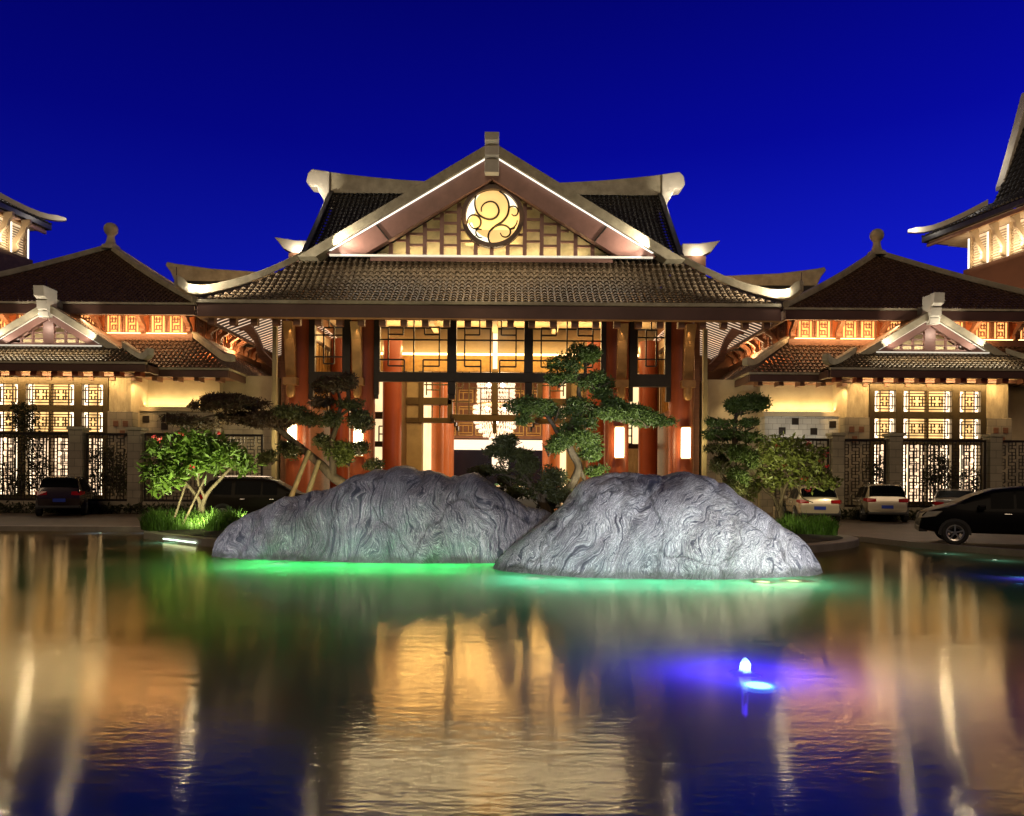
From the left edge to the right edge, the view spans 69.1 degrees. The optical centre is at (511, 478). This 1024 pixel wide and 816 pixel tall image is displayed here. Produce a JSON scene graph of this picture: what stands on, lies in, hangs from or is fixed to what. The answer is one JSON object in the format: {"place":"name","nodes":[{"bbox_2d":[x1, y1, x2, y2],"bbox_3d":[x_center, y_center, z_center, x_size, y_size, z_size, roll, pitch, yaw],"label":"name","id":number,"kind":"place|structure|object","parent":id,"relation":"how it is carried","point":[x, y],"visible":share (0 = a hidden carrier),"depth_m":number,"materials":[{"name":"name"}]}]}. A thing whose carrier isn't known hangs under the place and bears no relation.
{"place":"outdoors","nodes":[
{"label":"outdoors","id":0,"kind":"place"},
{"bbox_2d":[0,193,65,270],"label":"corner tower","id":1,"kind":"structure","parent":0,"point":[19,221],"depth_m":57.25,"materials":[{"name":"tile"}]},
{"bbox_2d":[125,427,148,513],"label":"stone pier","id":2,"kind":"structure","parent":0,"point":[135,449],"depth_m":34.35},
{"bbox_2d":[0,531,1023,815],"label":"pond water","id":3,"kind":"structure","parent":0,"point":[140,675],"depth_m":6.44,"materials":[{"name":"liquid"}]},
{"bbox_2d":[0,512,1023,549],"bbox_3d":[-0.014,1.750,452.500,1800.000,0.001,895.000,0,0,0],"label":"forecourt ground","id":4,"kind":"structure","parent":0,"point":[894,529],"depth_m":27.16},
{"bbox_2d":[0,463,40,497],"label":"bamboo shrub","id":5,"kind":"object","parent":4,"relation":"on","point":[12,484],"visible":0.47,"depth_m":35.95,"materials":[{"name":"green plant"}]},
{"bbox_2d":[4,400,55,497],"bbox_3d":[-23.400,-1.120,36.161,2.466,5.376,1.125,0,0,0],"label":"bamboo shrub","id":6,"kind":"object","parent":4,"relation":"on","point":[24,425],"visible":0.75,"depth_m":36.10,"materials":[{"name":"green plant"}]},
{"bbox_2d":[0,432,67,512],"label":"lattice fence","id":7,"kind":"object","parent":4,"relation":"on","point":[3,500],"visible":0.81,"depth_m":34.61,"materials":[{"name":"black metal"}]},
{"bbox_2d":[35,476,95,515],"bbox_3d":[-20.001,0.733,33.389,2.153,1.720,4.665,0,0,-24],"label":"parked car","id":8,"kind":"object","parent":4,"relation":"on","point":[52,492],"visible":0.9,"depth_m":31.46,"materials":[{"name":"black paint"}]},
{"bbox_2d":[66,427,91,512],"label":"stone pier","id":9,"kind":"structure","parent":4,"relation":"on","point":[76,451],"depth_m":34.35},
{"bbox_2d":[0,280,172,498],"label":"gabled wing","id":10,"kind":"structure","parent":4,"relation":"on","point":[100,403],"depth_m":38.75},
{"bbox_2d":[0,412,16,430],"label":"window","id":11,"kind":"structure","parent":10,"relation":"in","point":[3,422],"depth_m":38.97,"materials":[{"name":"yellow glass"}]},
{"bbox_2d":[0,438,16,493],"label":"window","id":12,"kind":"structure","parent":10,"relation":"in","point":[6,449],"depth_m":38.97,"materials":[{"name":"white glass"}]},
{"bbox_2d":[0,384,17,403],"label":"window","id":13,"kind":"structure","parent":10,"relation":"in","point":[8,392],"depth_m":38.86,"materials":[{"name":"yellow glass"}]},
{"bbox_2d":[27,384,48,404],"bbox_3d":[-24.761,-4.395,38.930,1.190,1.080,0.220,0,0,0],"label":"window","id":14,"kind":"structure","parent":10,"relation":"in","point":[39,394],"depth_m":38.87,"materials":[{"name":"yellow glass"}]},
{"bbox_2d":[28,438,47,494],"bbox_3d":[-24.791,-0.650,38.930,1.190,2.970,0.220,0,0,0],"label":"window","id":15,"kind":"structure","parent":10,"relation":"in","point":[33,438],"depth_m":39.00,"materials":[{"name":"white glass"}]},
{"bbox_2d":[28,412,48,430],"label":"window","id":16,"kind":"structure","parent":10,"relation":"in","point":[45,417],"depth_m":38.88,"materials":[{"name":"yellow glass"}]},
{"bbox_2d":[53,438,67,475],"bbox_3d":[-23.481,-0.639,38.930,1.190,2.970,0.220,0,0,0],"label":"window","id":17,"kind":"structure","parent":10,"relation":"in","point":[59,439],"depth_m":39.00,"materials":[{"name":"white glass"}]},
{"bbox_2d":[51,412,73,430],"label":"window","id":18,"kind":"structure","parent":10,"relation":"in","point":[62,420],"depth_m":38.97,"materials":[{"name":"yellow glass"}]},
{"bbox_2d":[52,384,73,404],"bbox_3d":[-23.451,-4.384,38.930,1.190,1.080,0.220,0,0,0],"label":"window","id":19,"kind":"structure","parent":10,"relation":"in","point":[63,394],"depth_m":38.87,"materials":[{"name":"yellow glass"}]},
{"bbox_2d":[82,412,102,431],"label":"window","id":20,"kind":"structure","parent":10,"relation":"in","point":[91,420],"depth_m":38.97,"materials":[{"name":"yellow glass"}]},
{"bbox_2d":[83,385,102,404],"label":"window","id":21,"kind":"structure","parent":10,"relation":"in","point":[93,395],"depth_m":38.97,"materials":[{"name":"yellow glass"}]},
{"bbox_2d":[89,438,101,494],"bbox_3d":[-21.916,-0.627,38.930,1.080,2.970,0.220,0,0,0],"label":"window","id":22,"kind":"structure","parent":10,"relation":"in","point":[93,439],"depth_m":38.97,"materials":[{"name":"white glass"}]},
{"bbox_2d":[0,500,197,513],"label":"ground cover","id":23,"kind":"object","parent":4,"relation":"on","point":[107,508],"visible":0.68,"depth_m":34.02,"materials":[{"name":"green plant"}]},
{"bbox_2d":[86,433,126,512],"bbox_3d":[-18.836,-0.258,34.640,1.999,3.720,0.320,0,0,0],"label":"lattice fence","id":24,"kind":"object","parent":4,"relation":"on","point":[113,502],"visible":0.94,"depth_m":34.61,"materials":[{"name":"black metal"}]},
{"bbox_2d":[89,443,126,498],"bbox_3d":[-19.618,-0.092,36.018,3.349,3.384,1.008,0,0,0],"label":"bamboo shrub","id":25,"kind":"object","parent":4,"relation":"on","point":[117,479],"visible":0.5,"depth_m":35.95,"materials":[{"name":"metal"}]},
{"bbox_2d":[0,222,280,499],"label":"side hall","id":26,"kind":"structure","parent":4,"relation":"on","point":[111,287],"depth_m":40.75,"materials":[{"name":"brown tile"}]},
{"bbox_2d":[79,314,94,326],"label":"clerestory window","id":27,"kind":"structure","parent":26,"relation":"in","point":[87,317],"depth_m":41.09,"materials":[{"name":"orange"}]},
{"bbox_2d":[105,315,122,332],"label":"clerestory window","id":28,"kind":"structure","parent":26,"relation":"in","point":[113,323],"depth_m":41.10,"materials":[{"name":"orange"}]},
{"bbox_2d":[123,315,139,332],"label":"clerestory window","id":29,"kind":"structure","parent":26,"relation":"in","point":[130,324],"depth_m":41.08,"materials":[{"name":"orange"}]},
{"bbox_2d":[149,315,166,332],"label":"clerestory window","id":30,"kind":"structure","parent":26,"relation":"in","point":[157,323],"depth_m":41.09,"materials":[{"name":"yellow"}]},
{"bbox_2d":[167,315,184,332],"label":"clerestory window","id":31,"kind":"structure","parent":26,"relation":"in","point":[175,323],"depth_m":41.09,"materials":[{"name":"yellow"}]},
{"bbox_2d":[196,317,205,337],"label":"clerestory window","id":32,"kind":"structure","parent":26,"relation":"in","point":[199,323],"depth_m":42.04,"materials":[{"name":"orange"}]},
{"bbox_2d":[207,323,215,341],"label":"clerestory window","id":33,"kind":"structure","parent":26,"relation":"in","point":[208,326],"depth_m":43.73,"materials":[{"name":"orange"}]},
{"bbox_2d":[217,329,225,346],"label":"clerestory window","id":34,"kind":"structure","parent":26,"relation":"in","point":[219,332],"depth_m":45.23,"materials":[{"name":"orange"}]},
{"bbox_2d":[227,334,234,350],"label":"clerestory window","id":35,"kind":"structure","parent":26,"relation":"in","point":[228,336],"depth_m":46.72,"materials":[{"name":"orange"}]},
{"bbox_2d":[142,433,204,513],"bbox_3d":[-15.684,-0.233,34.640,2.922,3.720,0.320,0,0,0],"label":"lattice fence","id":36,"kind":"object","parent":4,"relation":"on","point":[151,502],"visible":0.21,"depth_m":34.60,"materials":[{"name":"black metal"}]},
{"bbox_2d":[205,428,220,483],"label":"stone pier","id":37,"kind":"structure","parent":4,"relation":"on","point":[210,477],"depth_m":34.35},
{"bbox_2d":[217,434,263,478],"bbox_3d":[-12.666,-0.209,34.640,2.114,3.720,0.320,0,0,0],"label":"lattice fence","id":38,"kind":"object","parent":4,"relation":"on","point":[247,436],"visible":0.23,"depth_m":34.61,"materials":[{"name":"black metal"}]},
{"bbox_2d":[199,476,304,513],"bbox_3d":[-9.280,0.789,28.298,4.765,1.776,2.202,0,0,-8],"label":"parked car","id":39,"kind":"object","parent":4,"relation":"on","point":[247,494],"visible":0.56,"depth_m":27.35,"materials":[{"name":"grey metal"}]},
{"bbox_2d":[174,132,803,510],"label":"entrance pavilion","id":40,"kind":"structure","parent":4,"relation":"on","point":[421,309],"depth_m":41.10,"materials":[{"name":"brown tile"}]},
{"bbox_2d":[287,424,297,441],"bbox_3d":[-11.664,-2.057,39.425,0.520,1.730,0.350,0,0,0],"label":"wall lamp","id":41,"kind":"object","parent":40,"relation":"attached to","point":[292,432],"visible":0.16,"depth_m":39.28,"materials":[{"name":"beige"}]},
{"bbox_2d":[308,319,350,398],"bbox_3d":[-9.814,-6.552,40.125,2.250,4.550,0.370,0,0,0],"label":"side window frame","id":42,"kind":"structure","parent":40,"relation":"in","point":[346,332],"depth_m":39.95,"materials":[{"name":"wood"}]},
{"bbox_2d":[354,431,363,456],"bbox_3d":[-8.144,-2.029,39.425,0.520,1.730,0.350,0,0,0],"label":"wall lamp","id":43,"kind":"object","parent":40,"relation":"attached to","point":[359,435],"visible":0.18,"depth_m":39.28,"materials":[{"name":"beige"}]},
{"bbox_2d":[473,383,517,440],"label":"chandelier","id":44,"kind":"object","parent":40,"relation":"hanging from","point":[489,404],"visible":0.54,"depth_m":59.38,"materials":[{"name":"beige"}]},
{"bbox_2d":[614,426,624,458],"bbox_3d":[5.695,-1.920,39.425,0.520,1.730,0.350,0,0,0],"label":"wall lamp","id":45,"kind":"object","parent":40,"relation":"attached to","point":[619,442],"visible":1,"depth_m":39.28,"materials":[{"name":"beige"}]},
{"bbox_2d":[629,322,670,401],"bbox_3d":[7.436,-6.417,40.125,2.250,4.550,0.370,0,0,0],"label":"side window frame","id":46,"kind":"structure","parent":40,"relation":"in","point":[635,379],"depth_m":39.95,"materials":[{"name":"wood"}]},
{"bbox_2d":[680,426,691,458],"bbox_3d":[9.215,-1.893,39.425,0.520,1.730,0.350,0,0,0],"label":"wall lamp","id":47,"kind":"object","parent":40,"relation":"attached to","point":[685,440],"visible":1,"depth_m":39.28,"materials":[{"name":"beige"}]},
{"bbox_2d":[166,237,825,439],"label":"hall","id":48,"kind":"structure","parent":4,"relation":"on","point":[697,253],"depth_m":51.70,"materials":[{"name":"tile"}]},
{"bbox_2d":[773,438,828,517],"bbox_3d":[13.494,-0.004,34.640,2.537,3.720,0.320,0,0,0],"label":"lattice fence","id":49,"kind":"object","parent":4,"relation":"on","point":[775,515],"visible":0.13,"depth_m":34.61,"materials":[{"name":"black metal"}]},
{"bbox_2d":[784,486,841,521],"bbox_3d":[13.253,1.079,32.988,2.104,1.550,4.365,0,0,12],"label":"parked car","id":50,"kind":"object","parent":4,"relation":"on","point":[828,502],"visible":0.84,"depth_m":31.05,"materials":[{"name":"beige paint"}]},
{"bbox_2d":[825,433,846,518],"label":"stone pier","id":51,"kind":"structure","parent":4,"relation":"on","point":[837,453],"depth_m":34.35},
{"bbox_2d":[788,507,924,519],"bbox_3d":[19.364,1.699,34.074,14.107,0.914,1.085,0,0,0],"label":"ground cover","id":52,"kind":"object","parent":4,"relation":"on","point":[856,515],"visible":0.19,"depth_m":34.01,"materials":[{"name":"green plant"}]},
{"bbox_2d":[699,228,1023,512],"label":"side hall","id":53,"kind":"structure","parent":4,"relation":"on","point":[877,290],"depth_m":40.60,"materials":[{"name":"brown tile"}]},
{"bbox_2d":[768,328,775,346],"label":"clerestory window","id":54,"kind":"structure","parent":53,"relation":"in","point":[773,331],"depth_m":43.73,"materials":[{"name":"orange"}]},
{"bbox_2d":[777,321,785,341],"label":"clerestory window","id":55,"kind":"structure","parent":53,"relation":"in","point":[780,335],"depth_m":42.03,"materials":[{"name":"orange"}]},
{"bbox_2d":[796,320,813,337],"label":"clerestory window","id":56,"kind":"structure","parent":53,"relation":"in","point":[805,328],"depth_m":41.08,"materials":[{"name":"yellow"}]},
{"bbox_2d":[814,320,832,337],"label":"clerestory window","id":57,"kind":"structure","parent":53,"relation":"in","point":[822,328],"depth_m":41.08,"materials":[{"name":"yellow"}]},
{"bbox_2d":[841,321,858,337],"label":"clerestory window","id":58,"kind":"structure","parent":53,"relation":"in","point":[850,329],"depth_m":41.11,"materials":[{"name":"yellow"}]},
{"bbox_2d":[859,321,876,338],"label":"clerestory window","id":59,"kind":"structure","parent":53,"relation":"in","point":[867,329],"depth_m":41.10,"materials":[{"name":"yellow"}]},
{"bbox_2d":[887,321,901,330],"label":"clerestory window","id":60,"kind":"structure","parent":53,"relation":"in","point":[893,323],"depth_m":41.08,"materials":[{"name":"orange"}]},
{"bbox_2d":[954,321,965,328],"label":"clerestory window","id":61,"kind":"structure","parent":53,"relation":"in","point":[962,323],"depth_m":41.08,"materials":[{"name":"orange"}]},
{"bbox_2d":[975,322,991,338],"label":"clerestory window","id":62,"kind":"structure","parent":53,"relation":"in","point":[984,331],"depth_m":41.10,"materials":[{"name":"orange"}]},
{"bbox_2d":[992,322,1009,339],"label":"clerestory window","id":63,"kind":"structure","parent":53,"relation":"in","point":[1000,330],"depth_m":41.10,"materials":[{"name":"orange"}]},
{"bbox_2d":[844,439,886,518],"bbox_3d":[16.416,0.019,34.640,1.999,3.720,0.320,0,0,0],"label":"lattice fence","id":64,"kind":"object","parent":4,"relation":"on","point":[848,506],"visible":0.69,"depth_m":34.61,"materials":[{"name":"black metal"}]},
{"bbox_2d":[850,482,909,521],"bbox_3d":[16.655,1.024,33.788,2.124,1.715,4.465,0,0,17],"label":"parked car","id":65,"kind":"object","parent":4,"relation":"on","point":[881,499],"visible":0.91,"depth_m":31.87,"materials":[{"name":"white paint"}]},
{"bbox_2d":[860,453,903,483],"bbox_3d":[17.968,0.225,36.093,2.136,3.339,1.176,0,0,0],"label":"bamboo shrub","id":66,"kind":"object","parent":4,"relation":"on","point":[867,467],"visible":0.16,"depth_m":35.96,"materials":[{"name":"green plant"}]},
{"bbox_2d":[882,433,904,518],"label":"stone pier","id":67,"kind":"structure","parent":4,"relation":"on","point":[894,457],"depth_m":34.35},
{"bbox_2d":[805,287,1023,504],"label":"gabled wing","id":68,"kind":"structure","parent":4,"relation":"on","point":[960,408],"depth_m":38.75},
{"bbox_2d":[874,444,883,483],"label":"window","id":69,"kind":"structure","parent":68,"relation":"in","point":[882,446],"depth_m":38.97,"materials":[{"name":"white glass"}]},
{"bbox_2d":[875,391,894,410],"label":"window","id":70,"kind":"structure","parent":68,"relation":"in","point":[883,399],"depth_m":38.86,"materials":[{"name":"yellow glass"}]},
{"bbox_2d":[875,419,894,437],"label":"window","id":71,"kind":"structure","parent":68,"relation":"in","point":[882,426],"depth_m":38.84,"materials":[{"name":"yellow glass"}]},
{"bbox_2d":[903,445,923,501],"bbox_3d":[21.008,-0.290,38.930,1.190,2.970,0.220,0,0,0],"label":"window","id":72,"kind":"structure","parent":68,"relation":"in","point":[919,456],"depth_m":39.00,"materials":[{"name":"white glass"}]},
{"bbox_2d":[904,391,925,411],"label":"window","id":73,"kind":"structure","parent":68,"relation":"in","point":[913,400],"depth_m":38.97,"materials":[{"name":"glass"}]},
{"bbox_2d":[904,419,925,437],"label":"window","id":74,"kind":"structure","parent":68,"relation":"in","point":[913,428],"depth_m":38.84,"materials":[{"name":"glass"}]},
{"bbox_2d":[928,445,948,501],"bbox_3d":[22.318,-0.280,38.930,1.190,2.970,0.220,0,0,0],"label":"window","id":75,"kind":"structure","parent":68,"relation":"in","point":[939,486],"depth_m":38.99,"materials":[{"name":"glass"}]},
{"bbox_2d":[929,391,950,411],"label":"window","id":76,"kind":"structure","parent":68,"relation":"in","point":[938,401],"depth_m":38.97,"materials":[{"name":"glass"}]},
{"bbox_2d":[929,419,950,437],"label":"window","id":77,"kind":"structure","parent":68,"relation":"in","point":[938,428],"depth_m":38.84,"materials":[{"name":"glass"}]},
{"bbox_2d":[960,445,977,491],"bbox_3d":[23.883,-0.267,38.930,1.080,2.970,0.220,0,0,0],"label":"window","id":78,"kind":"structure","parent":68,"relation":"in","point":[968,450],"depth_m":38.86,"materials":[{"name":"glass"}]},
{"bbox_2d":[960,391,979,411],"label":"window","id":79,"kind":"structure","parent":68,"relation":"in","point":[968,400],"depth_m":38.85,"materials":[{"name":"glass"}]},
{"bbox_2d":[960,419,979,438],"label":"window","id":80,"kind":"structure","parent":68,"relation":"in","point":[968,428],"depth_m":38.84,"materials":[{"name":"glass"}]},
{"bbox_2d":[918,439,957,494],"bbox_3d":[20.693,-0.007,36.107,1.914,3.841,1.111,0,0,0],"label":"bamboo shrub","id":81,"kind":"object","parent":4,"relation":"on","point":[939,466],"visible":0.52,"depth_m":36.07,"materials":[{"name":"green plant"}]},
{"bbox_2d":[903,439,985,518],"bbox_3d":[20.087,0.048,34.640,3.960,3.720,0.320,0,0,0],"label":"lattice fence","id":82,"kind":"object","parent":4,"relation":"on","point":[914,508],"visible":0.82,"depth_m":34.61,"materials":[{"name":"black metal"}]},
{"bbox_2d":[928,489,972,506],"bbox_3d":[19.885,1.181,33.389,2.084,1.450,4.565,0,0,30],"label":"parked car","id":83,"kind":"object","parent":4,"relation":"on","point":[942,496],"visible":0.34,"depth_m":32.30,"materials":[{"name":"silver metal"}]},
{"bbox_2d":[924,467,1003,495],"bbox_3d":[21.977,0.681,36.027,3.931,2.496,1.243,0,0,0],"label":"bamboo shrub","id":84,"kind":"object","parent":4,"relation":"on","point":[959,487],"visible":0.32,"depth_m":35.95,"materials":[{"name":"green plant"}]},
{"bbox_2d":[914,486,1023,544],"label":"parked car","id":85,"kind":"object","parent":4,"relation":"on","point":[999,510],"visible":1,"depth_m":20.53,"materials":[{"name":"black paint"}]},
{"bbox_2d":[981,434,1004,489],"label":"stone pier","id":86,"kind":"structure","parent":4,"relation":"on","point":[994,458],"depth_m":34.35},
{"bbox_2d":[1002,440,1023,486],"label":"lattice fence","id":87,"kind":"object","parent":4,"relation":"on","point":[1012,455],"visible":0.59,"depth_m":34.61,"materials":[{"name":"black metal"}]},
{"bbox_2d":[0,0,1023,287],"label":"sky","id":88,"kind":"structure","parent":0,"point":[796,131],"materials":[{"name":"blue"}]},
{"bbox_2d":[497,486,561,508],"bbox_3d":[0.179,1.022,37.001,4.565,1.460,2.104,0,0,6],"label":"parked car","id":89,"kind":"object","parent":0,"point":[529,502],"visible":0.04,"depth_m":36.05,"materials":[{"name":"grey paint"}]},
{"bbox_2d":[908,93,1023,386],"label":"corner tower","id":90,"kind":"structure","parent":0,"point":[990,236],"depth_m":56.26,"materials":[{"name":"tile"}]},
{"label":"pond floor","id":91,"kind":"structure","parent":0,"visible":0},
{"bbox_2d":[212,465,551,563],"bbox_3d":[-2.321,1.389,17.404,9.261,3.403,3.502,0,0,0],"label":"boulder","id":92,"kind":"object","parent":91,"relation":"on","point":[404,514],"visible":0.59,"depth_m":16.17,"materials":[{"name":"stone"}]},
{"bbox_2d":[143,530,858,552],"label":"planted island","id":93,"kind":"structure","parent":91,"relation":"on","point":[847,542],"depth_m":19.79,"materials":[{"name":"plant"}]},
{"bbox_2d":[163,538,195,542],"bbox_3d":[-8.908,1.660,19.880,1.746,0.044,0.050,0,0,39],"label":"kerb light strip","id":94,"kind":"object","parent":93,"relation":"attached to","point":[178,540],"visible":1,"depth_m":19.84,"materials":[{"name":"grey"}]},
{"bbox_2d":[158,529,842,542],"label":"island soil","id":95,"kind":"structure","parent":93,"relation":"on","point":[809,538],"depth_m":20.54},
{"bbox_2d":[138,505,248,530],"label":"grass","id":96,"kind":"structure","parent":95,"relation":"on","point":[158,520],"depth_m":21.60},
{"bbox_2d":[174,482,186,517],"bbox_3d":[-9.677,0.617,21.700,0.370,1.043,0.060,0,0,-40],"label":"bamboo stake","id":97,"kind":"object","parent":96,"relation":"on","point":[184,487],"visible":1,"depth_m":21.68,"materials":[{"name":"beige plant"}]},
{"bbox_2d":[182,480,204,523],"bbox_3d":[-9.294,0.680,21.700,0.615,1.312,0.056,0,0,-21],"label":"bamboo stake","id":98,"kind":"object","parent":96,"relation":"on","point":[194,500],"visible":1,"depth_m":21.69,"materials":[{"name":"beige plant"}]},
{"bbox_2d":[136,426,267,514],"bbox_3d":[-9.136,-0.247,22.046,3.674,2.907,2.019,0,0,0],"label":"flowering tree","id":99,"kind":"object","parent":96,"relation":"on","point":[204,454],"visible":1,"depth_m":21.77,"materials":[{"name":"green plant"}]},
{"bbox_2d":[157,370,385,485],"bbox_3d":[-6.593,-1.087,20.476,6.219,3.754,1.767,0,0,0],"label":"cloud pine","id":100,"kind":"object","parent":95,"relation":"on","point":[280,418],"visible":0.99,"depth_m":20.25,"materials":[{"name":"green plant"}]},
{"bbox_2d":[289,450,310,495],"bbox_3d":[-5.864,0.206,20.092,0.830,1.983,0.148,0,0,-15],"label":"timber prop","id":101,"kind":"object","parent":95,"relation":"on","point":[299,474],"visible":0.66,"depth_m":20.09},
{"bbox_2d":[306,460,320,492],"bbox_3d":[-5.430,0.119,20.102,0.519,1.259,0.149,0,0,-33],"label":"timber prop","id":102,"kind":"object","parent":95,"relation":"on","point":[313,476],"visible":0.66,"depth_m":20.08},
{"bbox_2d":[466,432,572,513],"bbox_3d":[0.191,-0.056,18.894,2.803,2.326,1.422,0,0,0],"label":"cloud pine","id":103,"kind":"object","parent":95,"relation":"on","point":[545,491],"visible":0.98,"depth_m":18.73,"materials":[{"name":"green plant"}]},
{"bbox_2d":[534,502,557,513],"bbox_3d":[0.801,1.152,19.288,11.969,1.368,3.018,0,0,0],"label":"ground cover","id":104,"kind":"object","parent":95,"relation":"on","point":[552,507],"depth_m":19.34,"materials":[{"name":"green plant"}]},
{"bbox_2d":[499,341,679,505],"bbox_3d":[2.079,-1.148,19.948,4.894,5.103,1.732,0,0,0],"label":"cloud pine","id":105,"kind":"object","parent":95,"relation":"on","point":[572,431],"visible":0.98,"depth_m":19.78,"materials":[{"name":"green plant"}]},
{"bbox_2d":[701,391,772,497],"bbox_3d":[6.303,-0.665,20.920,1.976,3.545,1.645,0,0,0],"label":"cloud pine","id":106,"kind":"object","parent":95,"relation":"on","point":[726,460],"visible":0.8,"depth_m":20.82,"materials":[{"name":"green plant"}]},
{"bbox_2d":[743,431,843,522],"bbox_3d":[8.190,0.089,21.879,2.915,2.908,1.951,0,0,-7],"label":"flowering tree","id":107,"kind":"object","parent":95,"relation":"on","point":[768,455],"visible":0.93,"depth_m":21.64,"materials":[{"name":"green plant"}]},
{"bbox_2d":[774,510,840,535],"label":"grass","id":108,"kind":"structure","parent":95,"relation":"on","point":[821,525],"depth_m":21.73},
{"bbox_2d":[0,525,1023,556],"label":"pond kerb","id":109,"kind":"structure","parent":91,"relation":"on","point":[975,549],"depth_m":21.43,"materials":[{"name":"grey stone"}]},
{"bbox_2d":[493,471,822,579],"bbox_3d":[2.942,1.388,15.093,6.946,3.071,3.343,0,0,0],"label":"boulder","id":110,"kind":"object","parent":91,"relation":"on","point":[675,525],"visible":0.53,"depth_m":13.90,"materials":[{"name":"stone"}]},
{"bbox_2d":[729,658,770,688],"bbox_3d":[2.174,2.270,6.757,0.274,1.194,0.635,0,0,0],"label":"fountain jet","id":111,"kind":"object","parent":91,"relation":"on","point":[744,670],"visible":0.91,"depth_m":6.89,"materials":[{"name":"white"}]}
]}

